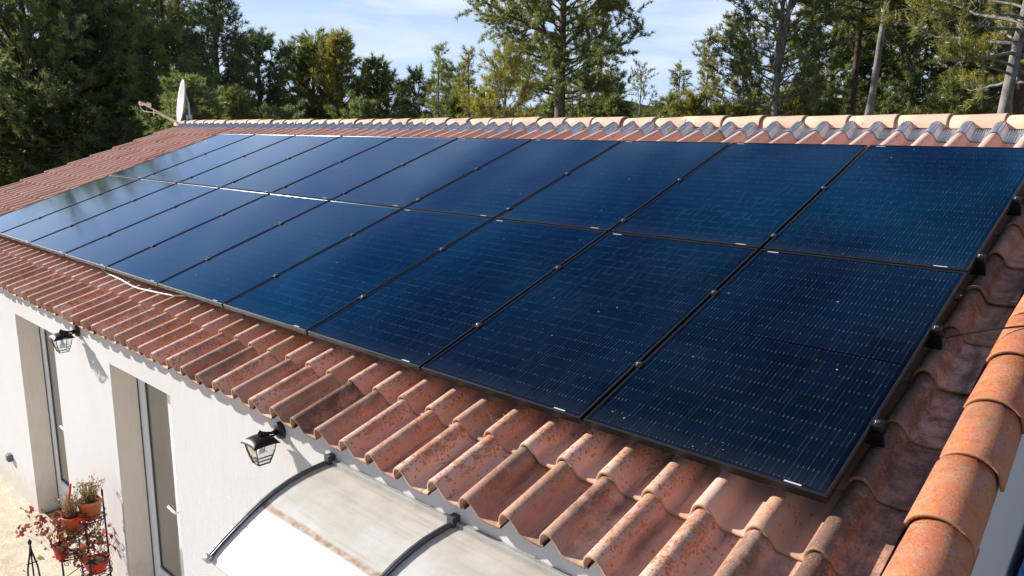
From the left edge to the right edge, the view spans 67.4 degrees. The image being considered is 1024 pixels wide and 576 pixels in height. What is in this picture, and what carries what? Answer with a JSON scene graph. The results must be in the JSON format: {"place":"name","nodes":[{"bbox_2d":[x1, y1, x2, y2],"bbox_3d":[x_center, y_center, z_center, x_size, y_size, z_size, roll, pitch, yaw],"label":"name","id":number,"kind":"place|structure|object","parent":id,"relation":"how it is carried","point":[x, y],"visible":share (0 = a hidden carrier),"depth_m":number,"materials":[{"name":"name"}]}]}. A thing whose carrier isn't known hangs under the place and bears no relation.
{"place":"outdoors","nodes":[
{"label":"outdoors","id":0,"kind":"place"},
{"bbox_2d":[0,474,97,575],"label":"terrace","id":1,"kind":"structure","parent":0,"point":[14,553],"depth_m":7.50,"materials":[{"name":"beige concrete"}]},
{"bbox_2d":[20,507,46,570],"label":"leaf litter","id":2,"kind":"object","parent":1,"relation":"on","point":[39,557],"visible":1,"depth_m":7.25,"materials":[{"name":"plant"}]},
{"bbox_2d":[26,539,40,575],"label":"iron trellis","id":3,"kind":"object","parent":1,"relation":"on","point":[31,553],"visible":1,"depth_m":6.13,"materials":[{"name":"black metal"}]},
{"bbox_2d":[58,488,112,575],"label":"plant stand","id":4,"kind":"object","parent":1,"relation":"on","point":[74,552],"visible":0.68,"depth_m":6.32,"materials":[{"name":"metal"}]},
{"bbox_2d":[14,505,106,559],"bbox_3d":[-3.599,1.966,6.175,0.620,0.429,0.300,1,11,0],"label":"potted plant","id":5,"kind":"object","parent":4,"relation":"on","point":[57,528],"visible":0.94,"depth_m":6.15,"materials":[{"name":"red plant"}]},
{"bbox_2d":[50,487,88,531],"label":"potted plant","id":6,"kind":"object","parent":4,"relation":"on","point":[71,512],"visible":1,"depth_m":6.21,"materials":[{"name":"green plant"}]},
{"bbox_2d":[65,483,71,518],"bbox_3d":[-3.587,1.731,6.210,0.075,0.303,0.020,-9,15,-40],"label":"plant stick","id":7,"kind":"object","parent":6,"relation":"in","point":[69,493],"visible":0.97,"depth_m":6.20,"materials":[{"name":"red plastic"}]},
{"bbox_2d":[71,517,87,526],"bbox_3d":[-3.488,1.903,6.198,0.018,0.131,0.138,7,13,29],"label":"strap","id":8,"kind":"object","parent":4,"relation":"hanging from","point":[78,518],"visible":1,"depth_m":6.19,"materials":[{"name":"red plastic"}]},
{"bbox_2d":[54,521,106,563],"bbox_3d":[-3.541,2.079,6.315,0.367,0.374,0.363,-3,12,-19],"label":"creeper","id":9,"kind":"object","parent":4,"relation":"hanging from","point":[73,538],"visible":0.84,"depth_m":6.25,"materials":[{"name":"plant"}]},
{"bbox_2d":[50,523,122,574],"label":"potted plant","id":10,"kind":"object","parent":4,"relation":"on","point":[100,564],"visible":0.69,"depth_m":6.38,"materials":[{"name":"red plant"}]},
{"bbox_2d":[72,474,104,520],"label":"potted plant","id":11,"kind":"object","parent":4,"relation":"on","point":[90,505],"visible":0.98,"depth_m":6.28,"materials":[{"name":"plant"}]},
{"bbox_2d":[45,508,75,543],"bbox_3d":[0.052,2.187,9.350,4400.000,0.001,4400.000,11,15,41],"label":"ground","id":12,"kind":"structure","parent":0,"point":[56,514],"depth_m":8.12,"materials":[{"name":"beige concrete"}]},
{"bbox_2d":[53,131,63,168],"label":"shrub","id":13,"kind":"object","parent":12,"relation":"on","point":[60,159],"depth_m":47.48,"materials":[{"name":"green plant"}]},
{"bbox_2d":[0,0,172,176],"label":"pine tree","id":14,"kind":"object","parent":12,"relation":"on","point":[27,63],"visible":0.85,"depth_m":33.39,"materials":[{"name":"green plant"}]},
{"bbox_2d":[0,0,185,157],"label":"pine tree","id":15,"kind":"object","parent":12,"relation":"on","point":[96,13],"visible":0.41,"depth_m":35.43,"materials":[{"name":"green plant"}]},
{"bbox_2d":[2,0,210,145],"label":"pine tree","id":16,"kind":"object","parent":12,"relation":"on","point":[130,78],"visible":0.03,"depth_m":37.76,"materials":[{"name":"green plant"}]},
{"bbox_2d":[115,0,230,137],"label":"pine tree","id":17,"kind":"object","parent":12,"relation":"on","point":[134,63],"visible":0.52,"depth_m":32.60,"materials":[{"name":"green plant"}]},
{"bbox_2d":[128,65,227,135],"bbox_3d":[-10.247,-4.048,24.439,3.947,6.090,4.031,-6,13,-31],"label":"shrub","id":18,"kind":"object","parent":12,"relation":"on","point":[209,99],"visible":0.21,"depth_m":24.09,"materials":[{"name":"green plant"}]},
{"bbox_2d":[162,0,272,128],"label":"pine tree","id":19,"kind":"object","parent":12,"relation":"on","point":[235,72],"visible":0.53,"depth_m":32.06,"materials":[{"name":"green plant"}]},
{"bbox_2d":[198,83,271,119],"bbox_3d":[-9.501,-4.387,27.140,4.397,5.705,3.732,-10,16,-43],"label":"shrub","id":20,"kind":"object","parent":12,"relation":"on","point":[237,99],"visible":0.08,"depth_m":26.47,"materials":[{"name":"green plant"}]},
{"bbox_2d":[219,26,314,118],"bbox_3d":[-11.740,-7.799,35.911,5.147,8.879,4.829,-2,12,-12],"label":"pine tree","id":21,"kind":"object","parent":12,"relation":"on","point":[273,91],"visible":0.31,"depth_m":35.03,"materials":[{"name":"green plant"}]},
{"bbox_2d":[261,99,312,119],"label":"shrub","id":22,"kind":"object","parent":12,"relation":"on","point":[287,112],"visible":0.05,"depth_m":26.08,"materials":[{"name":"green plant"}]},
{"bbox_2d":[256,25,350,119],"bbox_3d":[-10.432,-8.696,39.331,6.766,9.318,5.917,11,15,41],"label":"pine tree","id":23,"kind":"object","parent":12,"relation":"on","point":[301,58],"visible":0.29,"depth_m":38.00,"materials":[{"name":"green plant"}]},
{"bbox_2d":[286,24,391,119],"bbox_3d":[-8.276,-8.246,37.751,6.003,9.110,5.386,11,15,41],"label":"pine tree","id":24,"kind":"object","parent":12,"relation":"on","point":[335,91],"visible":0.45,"depth_m":36.94,"materials":[{"name":"green plant"}]},
{"bbox_2d":[323,88,377,119],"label":"shrub","id":25,"kind":"object","parent":12,"relation":"on","point":[363,108],"visible":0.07,"depth_m":27.44,"materials":[{"name":"green plant"}]},
{"bbox_2d":[0,99,733,186],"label":"woodland","id":26,"kind":"object","parent":12,"relation":"on","point":[5,173],"visible":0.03,"depth_m":34.97,"materials":[{"name":"green plant"}]},
{"bbox_2d":[346,51,417,118],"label":"pine tree","id":27,"kind":"object","parent":12,"relation":"on","point":[383,80],"visible":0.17,"depth_m":38.26,"materials":[{"name":"green plant"}]},
{"bbox_2d":[386,109,412,118],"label":"shrub","id":28,"kind":"object","parent":12,"relation":"on","point":[397,115],"visible":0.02,"depth_m":29.79,"materials":[{"name":"green plant"}]},
{"bbox_2d":[390,79,416,116],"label":"pine tree","id":29,"kind":"object","parent":12,"relation":"on","point":[401,95],"visible":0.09,"depth_m":41.33,"materials":[{"name":"green plant"}]},
{"bbox_2d":[397,63,435,118],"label":"pine tree","id":30,"kind":"object","parent":12,"relation":"on","point":[416,75],"visible":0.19,"depth_m":36.31,"materials":[{"name":"green plant"}]},
{"bbox_2d":[413,41,456,118],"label":"pine tree","id":31,"kind":"object","parent":12,"relation":"on","point":[436,104],"visible":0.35,"depth_m":23.07,"materials":[{"name":"green plant"}]},
{"bbox_2d":[427,59,477,117],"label":"pine tree","id":32,"kind":"object","parent":12,"relation":"on","point":[448,81],"visible":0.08,"depth_m":38.38,"materials":[{"name":"green plant"}]},
{"bbox_2d":[429,83,479,118],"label":"shrub","id":33,"kind":"object","parent":12,"relation":"on","point":[453,99],"visible":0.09,"depth_m":27.80,"materials":[{"name":"green plant"}]},
{"bbox_2d":[451,44,487,118],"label":"pine tree","id":34,"kind":"object","parent":12,"relation":"on","point":[468,82],"visible":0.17,"depth_m":23.57,"materials":[{"name":"green plant"}]},
{"bbox_2d":[465,84,517,118],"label":"shrub","id":35,"kind":"object","parent":12,"relation":"on","point":[482,94],"visible":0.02,"depth_m":25.94,"materials":[{"name":"green plant"}]},
{"bbox_2d":[457,35,546,118],"bbox_3d":[-0.209,-2.572,17.319,2.987,6.242,2.464,11,15,41],"label":"pine tree","id":36,"kind":"object","parent":12,"relation":"on","point":[511,66],"visible":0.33,"depth_m":16.71,"materials":[{"name":"green plant"}]},
{"bbox_2d":[0,113,1023,575],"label":"house","id":37,"kind":"structure","parent":12,"relation":"on","point":[154,409],"depth_m":4.11,"materials":[{"name":"ceramic"}]},
{"bbox_2d":[5,453,12,461],"bbox_3d":[-5.570,1.878,8.507,0.084,0.084,0.053,11,15,41],"label":"socket box","id":38,"kind":"object","parent":37,"relation":"attached to","point":[9,457],"visible":1,"depth_m":8.48,"materials":[{"name":"grey plastic"}]},
{"bbox_2d":[39,327,70,508],"bbox_3d":[-4.432,1.361,7.652,1.100,2.155,0.150,11,15,41],"label":"door","id":39,"kind":"structure","parent":37,"relation":"in","point":[47,348],"depth_m":7.90,"materials":[{"name":"white plastic"}]},
{"bbox_2d":[48,325,79,352],"bbox_3d":[-3.720,0.425,6.393,0.157,0.210,0.209,11,15,41],"label":"wall lantern","id":40,"kind":"object","parent":37,"relation":"attached to","point":[61,335],"depth_m":6.37,"materials":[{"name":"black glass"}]},
{"bbox_2d":[102,269,183,295],"bbox_3d":[-3.156,-0.039,6.461,1.703,0.045,0.105,11,15,41],"label":"white cable","id":41,"kind":"object","parent":37,"relation":"on","point":[140,288],"visible":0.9,"depth_m":6.30,"materials":[{"name":"white plastic"}]},
{"bbox_2d":[136,378,183,575],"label":"door","id":42,"kind":"structure","parent":37,"relation":"in","point":[154,404],"depth_m":6.22,"materials":[{"name":"white plastic"}]},
{"bbox_2d":[139,80,191,122],"bbox_3d":[-6.360,-3.391,14.155,0.810,0.915,0.823,11,15,41],"label":"satellite dish","id":43,"kind":"object","parent":37,"relation":"attached to","point":[182,100],"visible":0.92,"depth_m":14.32,"materials":[{"name":"paint"}]},
{"bbox_2d":[241,421,285,466],"bbox_3d":[-1.383,0.873,4.298,0.157,0.210,0.209,11,15,41],"label":"wall lantern","id":44,"kind":"object","parent":37,"relation":"attached to","point":[259,440],"depth_m":4.26,"materials":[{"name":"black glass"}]},
{"bbox_2d":[202,453,570,575],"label":"door canopy","id":45,"kind":"object","parent":37,"relation":"attached to","point":[330,515],"visible":1,"depth_m":3.44,"materials":[{"name":"white plastic"}]},
{"bbox_2d":[865,429,887,447],"bbox_3d":[-2.474,-0.197,6.404,10.596,0.074,0.130,11,34,41],"label":"mounting rail","id":46,"kind":"object","parent":37,"relation":"attached to","point":[878,439],"visible":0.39,"depth_m":2.88,"materials":[{"name":"grey metal"}]},
{"bbox_2d":[0,175,139,235],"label":"solar panel","id":47,"kind":"object","parent":46,"relation":"on","point":[42,208],"visible":0.83,"depth_m":9.73,"materials":[{"name":"glass"}]},
{"bbox_2d":[0,179,175,244],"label":"solar panel","id":48,"kind":"object","parent":46,"relation":"on","point":[43,226],"visible":0.81,"depth_m":8.96,"materials":[{"name":"glass"}]},
{"bbox_2d":[30,183,219,256],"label":"solar panel","id":49,"kind":"object","parent":46,"relation":"on","point":[62,242],"visible":0.88,"depth_m":8.26,"materials":[{"name":"glass"}]},
{"bbox_2d":[64,188,269,269],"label":"solar panel","id":50,"kind":"object","parent":46,"relation":"on","point":[121,244],"visible":0.9,"depth_m":7.56,"materials":[{"name":"glass"}]},
{"bbox_2d":[106,193,329,286],"bbox_3d":[-2.617,-0.489,6.935,1.064,0.047,1.731,11,34,41],"label":"solar panel","id":51,"kind":"object","parent":46,"relation":"on","point":[174,256],"visible":0.85,"depth_m":6.86,"materials":[{"name":"glass"}]},
{"bbox_2d":[158,200,401,307],"bbox_3d":[-1.843,-0.340,6.241,1.064,0.047,1.731,11,34,41],"label":"solar panel","id":52,"kind":"object","parent":46,"relation":"on","point":[221,279],"visible":0.82,"depth_m":6.16,"materials":[{"name":"glass"}]},
{"bbox_2d":[223,208,491,334],"bbox_3d":[-1.069,-0.192,5.547,1.064,0.047,1.731,11,34,41],"label":"solar panel","id":53,"kind":"object","parent":46,"relation":"on","point":[305,297],"visible":0.88,"depth_m":5.45,"materials":[{"name":"glass"}]},
{"bbox_2d":[308,219,606,371],"bbox_3d":[-0.295,-0.043,4.854,1.064,0.047,1.731,11,34,41],"label":"solar panel","id":54,"kind":"object","parent":46,"relation":"on","point":[418,317],"visible":0.87,"depth_m":4.74,"materials":[{"name":"glass"}]},
{"bbox_2d":[422,232,758,423],"bbox_3d":[0.479,0.105,4.160,1.064,0.047,1.731,11,34,41],"label":"solar panel","id":55,"kind":"object","parent":46,"relation":"on","point":[580,337],"visible":0.88,"depth_m":4.03,"materials":[{"name":"glass"}]},
{"bbox_2d":[584,249,966,503],"bbox_3d":[1.254,0.254,3.465,1.067,0.047,1.731,11,34,41],"label":"solar panel","id":56,"kind":"object","parent":46,"relation":"on","point":[786,371],"visible":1,"depth_m":3.31,"materials":[{"name":"blue glass"}]},
{"bbox_2d":[925,334,944,349],"bbox_3d":[-2.005,-0.527,6.856,10.596,0.074,0.130,11,34,41],"label":"mounting rail","id":57,"kind":"object","parent":37,"relation":"attached to","point":[934,342],"visible":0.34,"depth_m":3.33,"materials":[{"name":"grey metal"}]},
{"bbox_2d":[970,262,987,275],"bbox_3d":[-1.540,-0.855,7.305,10.596,0.074,0.130,11,34,41],"label":"mounting rail","id":58,"kind":"object","parent":37,"relation":"attached to","point":[979,269],"visible":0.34,"depth_m":3.78,"materials":[{"name":"grey metal"}]},
{"bbox_2d":[945,325,1023,338],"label":"black cable","id":59,"kind":"object","parent":37,"relation":"attached to","point":[1000,328],"visible":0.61,"depth_m":3.32,"materials":[{"name":"black plastic"}]},
{"bbox_2d":[1006,204,1022,215],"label":"mounting rail","id":60,"kind":"object","parent":37,"relation":"attached to","point":[1015,210],"visible":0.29,"depth_m":4.24,"materials":[{"name":"grey metal"}]},
{"bbox_2d":[111,133,254,178],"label":"solar panel","id":61,"kind":"object","parent":60,"relation":"on","point":[173,158],"visible":0.73,"depth_m":10.76,"materials":[{"name":"glass"}]},
{"bbox_2d":[143,134,294,182],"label":"solar panel","id":62,"kind":"object","parent":60,"relation":"on","point":[185,170],"visible":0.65,"depth_m":10.06,"materials":[{"name":"glass"}]},
{"bbox_2d":[179,135,340,187],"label":"solar panel","id":63,"kind":"object","parent":60,"relation":"on","point":[233,171],"visible":0.75,"depth_m":9.36,"materials":[{"name":"glass"}]},
{"bbox_2d":[222,136,393,192],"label":"solar panel","id":64,"kind":"object","parent":60,"relation":"on","point":[282,174],"visible":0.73,"depth_m":8.66,"materials":[{"name":"glass"}]},
{"bbox_2d":[272,137,457,199],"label":"solar panel","id":65,"kind":"object","parent":60,"relation":"on","point":[346,175],"visible":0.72,"depth_m":7.96,"materials":[{"name":"glass"}]},
{"bbox_2d":[332,138,531,208],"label":"solar panel","id":66,"kind":"object","parent":60,"relation":"on","point":[414,180],"visible":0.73,"depth_m":7.26,"materials":[{"name":"glass"}]},
{"bbox_2d":[405,139,620,218],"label":"solar panel","id":67,"kind":"object","parent":60,"relation":"on","point":[495,188],"visible":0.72,"depth_m":6.56,"materials":[{"name":"glass"}]},
{"bbox_2d":[496,141,730,232],"bbox_3d":[0.824,-0.833,5.933,1.064,0.047,1.731,11,34,41],"label":"solar panel","id":68,"kind":"object","parent":60,"relation":"on","point":[610,189],"visible":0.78,"depth_m":5.85,"materials":[{"name":"glass"}]},
{"bbox_2d":[611,142,867,250],"bbox_3d":[1.598,-0.684,5.239,1.064,0.047,1.731,11,34,41],"label":"solar panel","id":69,"kind":"object","parent":60,"relation":"on","point":[759,196],"visible":0.81,"depth_m":5.15,"materials":[{"name":"glass"}]},
{"bbox_2d":[763,145,1023,276],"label":"solar panel","id":70,"kind":"object","parent":60,"relation":"on","point":[943,207],"visible":0.91,"depth_m":4.43,"materials":[{"name":"glass"}]},
{"bbox_2d":[1016,558,1023,575],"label":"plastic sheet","id":71,"kind":"object","parent":37,"relation":"hanging from","point":[1020,571],"visible":1,"depth_m":3.99,"materials":[{"name":"blue plastic"}]},
{"bbox_2d":[522,95,582,117],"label":"shrub","id":72,"kind":"object","parent":12,"relation":"on","point":[546,110],"visible":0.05,"depth_m":29.04,"materials":[{"name":"green plant"}]},
{"bbox_2d":[453,0,654,117],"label":"pine tree","id":73,"kind":"object","parent":12,"relation":"on","point":[555,53],"visible":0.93,"depth_m":23.50,"materials":[{"name":"green plant"}]},
{"bbox_2d":[540,62,615,117],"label":"pine tree","id":74,"kind":"object","parent":12,"relation":"on","point":[579,107],"visible":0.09,"depth_m":30.94,"materials":[{"name":"green plant"}]},
{"bbox_2d":[569,77,618,116],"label":"pine tree","id":75,"kind":"object","parent":12,"relation":"on","point":[588,97],"visible":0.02,"depth_m":34.32,"materials":[{"name":"green plant"}]},
{"bbox_2d":[580,87,639,117],"bbox_3d":[3.777,-5.108,30.456,4.282,6.087,3.635,6,12,23],"label":"shrub","id":76,"kind":"object","parent":12,"relation":"on","point":[605,108],"visible":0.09,"depth_m":29.74,"materials":[{"name":"green plant"}]},
{"bbox_2d":[603,68,622,113],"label":"pine tree","id":77,"kind":"object","parent":12,"relation":"on","point":[614,77],"visible":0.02,"depth_m":39.19,"materials":[{"name":"green plant"}]},
{"bbox_2d":[622,59,658,117],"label":"pine tree","id":78,"kind":"object","parent":12,"relation":"on","point":[641,86],"visible":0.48,"depth_m":37.34,"materials":[{"name":"green plant"}]},
{"bbox_2d":[636,91,683,117],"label":"shrub","id":79,"kind":"object","parent":12,"relation":"on","point":[658,107],"visible":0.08,"depth_m":31.46,"materials":[{"name":"green plant"}]},
{"bbox_2d":[664,60,693,99],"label":"pine tree","id":80,"kind":"object","parent":12,"relation":"on","point":[675,74],"visible":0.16,"depth_m":35.30,"materials":[{"name":"green plant"}]},
{"bbox_2d":[665,81,726,117],"bbox_3d":[6.359,-4.281,26.893,3.339,5.958,3.486,-2,12,-12],"label":"shrub","id":81,"kind":"object","parent":12,"relation":"on","point":[685,108],"visible":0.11,"depth_m":26.40,"materials":[{"name":"green plant"}]},
{"bbox_2d":[689,26,727,110],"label":"pine tree","id":82,"kind":"object","parent":12,"relation":"on","point":[701,87],"visible":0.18,"depth_m":31.75,"materials":[{"name":"green plant"}]},
{"bbox_2d":[691,10,789,116],"bbox_3d":[7.888,-5.476,26.943,3.420,8.314,3.863,-1,12,-10],"label":"pine tree","id":83,"kind":"object","parent":12,"relation":"on","point":[717,90],"visible":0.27,"depth_m":26.53,"materials":[{"name":"green plant"}]},
{"bbox_2d":[727,90,768,116],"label":"shrub","id":84,"kind":"object","parent":12,"relation":"on","point":[739,113],"visible":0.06,"depth_m":25.16,"materials":[{"name":"green plant"}]},
{"bbox_2d":[756,91,792,114],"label":"shrub","id":85,"kind":"object","parent":12,"relation":"on","point":[767,99],"depth_m":28.50,"materials":[{"name":"green plant"}]},
{"bbox_2d":[706,0,866,116],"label":"pine tree","id":86,"kind":"object","parent":12,"relation":"on","point":[783,29],"visible":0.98,"depth_m":22.21,"materials":[{"name":"green plant"}]},
{"bbox_2d":[767,85,829,116],"bbox_3d":[9.563,-4.082,25.994,3.255,5.992,3.398,-6,13,-29],"label":"shrub","id":87,"kind":"object","parent":12,"relation":"on","point":[810,112],"visible":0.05,"depth_m":25.54,"materials":[{"name":"green plant"}]},
{"bbox_2d":[791,97,846,115],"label":"shrub","id":88,"kind":"object","parent":12,"relation":"on","point":[840,103],"visible":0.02,"depth_m":26.91,"materials":[{"name":"green plant"}]},
{"bbox_2d":[766,0,906,114],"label":"pine tree","id":89,"kind":"object","parent":12,"relation":"on","point":[867,53],"visible":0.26,"depth_m":27.76,"materials":[{"name":"green plant"}]},
{"bbox_2d":[837,101,874,115],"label":"shrub","id":90,"kind":"object","parent":12,"relation":"on","point":[859,111],"visible":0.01,"depth_m":23.14,"materials":[{"name":"green plant"}]},
{"bbox_2d":[791,0,937,115],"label":"pine tree","id":91,"kind":"object","parent":12,"relation":"on","point":[861,25],"visible":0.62,"depth_m":23.01,"materials":[{"name":"green plant"}]},
{"bbox_2d":[864,0,889,114],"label":"pine tree","id":92,"kind":"object","parent":12,"relation":"on","point":[874,79],"visible":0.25,"depth_m":19.33,"materials":[{"name":"grey plant"}]},
{"bbox_2d":[816,2,945,114],"bbox_3d":[15.336,-8.165,31.348,5.796,11.979,5.549,0,11,-3],"label":"pine tree","id":93,"kind":"object","parent":12,"relation":"on","point":[906,39],"visible":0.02,"depth_m":31.01,"materials":[{"name":"green plant"}]},
{"bbox_2d":[872,96,911,114],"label":"shrub","id":94,"kind":"object","parent":12,"relation":"on","point":[886,105],"visible":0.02,"depth_m":24.41,"materials":[{"name":"green plant"}]},
{"bbox_2d":[829,0,989,112],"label":"pine tree","id":95,"kind":"object","parent":12,"relation":"on","point":[908,76],"visible":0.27,"depth_m":27.14,"materials":[{"name":"green plant"}]},
{"bbox_2d":[897,101,942,114],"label":"shrub","id":96,"kind":"object","parent":12,"relation":"on","point":[922,110],"depth_m":23.33,"materials":[{"name":"green plant"}]},
{"bbox_2d":[888,3,995,109],"bbox_3d":[18.488,-8.773,33.285,6.388,12.471,6.442,11,15,41],"label":"pine tree","id":97,"kind":"object","parent":12,"relation":"on","point":[927,83],"visible":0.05,"depth_m":32.75,"materials":[{"name":"green plant"}]},
{"bbox_2d":[866,0,1023,114],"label":"pine tree","id":98,"kind":"object","parent":12,"relation":"on","point":[1007,17],"visible":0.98,"depth_m":15.24,"materials":[{"name":"green plant"}]},
{"bbox_2d":[917,67,993,114],"bbox_3d":[14.165,-3.935,24.807,3.720,6.245,4.382,-3,12,-18],"label":"shrub","id":99,"kind":"object","parent":12,"relation":"on","point":[958,93],"visible":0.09,"depth_m":24.38,"materials":[{"name":"green plant"}]},
{"bbox_2d":[899,0,1022,113],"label":"pine tree","id":100,"kind":"object","parent":12,"relation":"on","point":[937,80],"visible":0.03,"depth_m":28.63,"materials":[{"name":"green plant"}]},
{"bbox_2d":[937,3,1017,109],"bbox_3d":[19.846,-8.180,30.484,5.916,12.446,6.536,11,15,41],"label":"pine tree","id":101,"kind":"object","parent":12,"relation":"on","point":[984,65],"visible":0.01,"depth_m":30.46,"materials":[{"name":"green plant"}]},
{"bbox_2d":[940,0,1023,114],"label":"pine tree","id":102,"kind":"object","parent":12,"relation":"on","point":[1018,101],"visible":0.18,"depth_m":20.72,"materials":[{"name":"green plant"}]},
{"bbox_2d":[956,92,1014,114],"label":"shrub","id":103,"kind":"object","parent":12,"relation":"on","point":[983,109],"visible":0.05,"depth_m":21.59,"materials":[{"name":"green plant"}]},
{"bbox_2d":[961,2,1023,114],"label":"pine tree","id":104,"kind":"object","parent":12,"relation":"on","point":[992,93],"visible":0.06,"depth_m":27.20,"materials":[{"name":"green plant"}]},
{"bbox_2d":[0,0,1016,112],"label":"sky","id":105,"kind":"structure","parent":0,"point":[404,32],"materials":[{"name":"white"}]},
{"bbox_2d":[252,97,924,117],"bbox_3d":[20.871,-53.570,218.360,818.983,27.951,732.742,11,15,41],"label":"hills","id":106,"kind":"structure","parent":0,"point":[567,107],"depth_m":357.51,"materials":[{"name":"green plant"}]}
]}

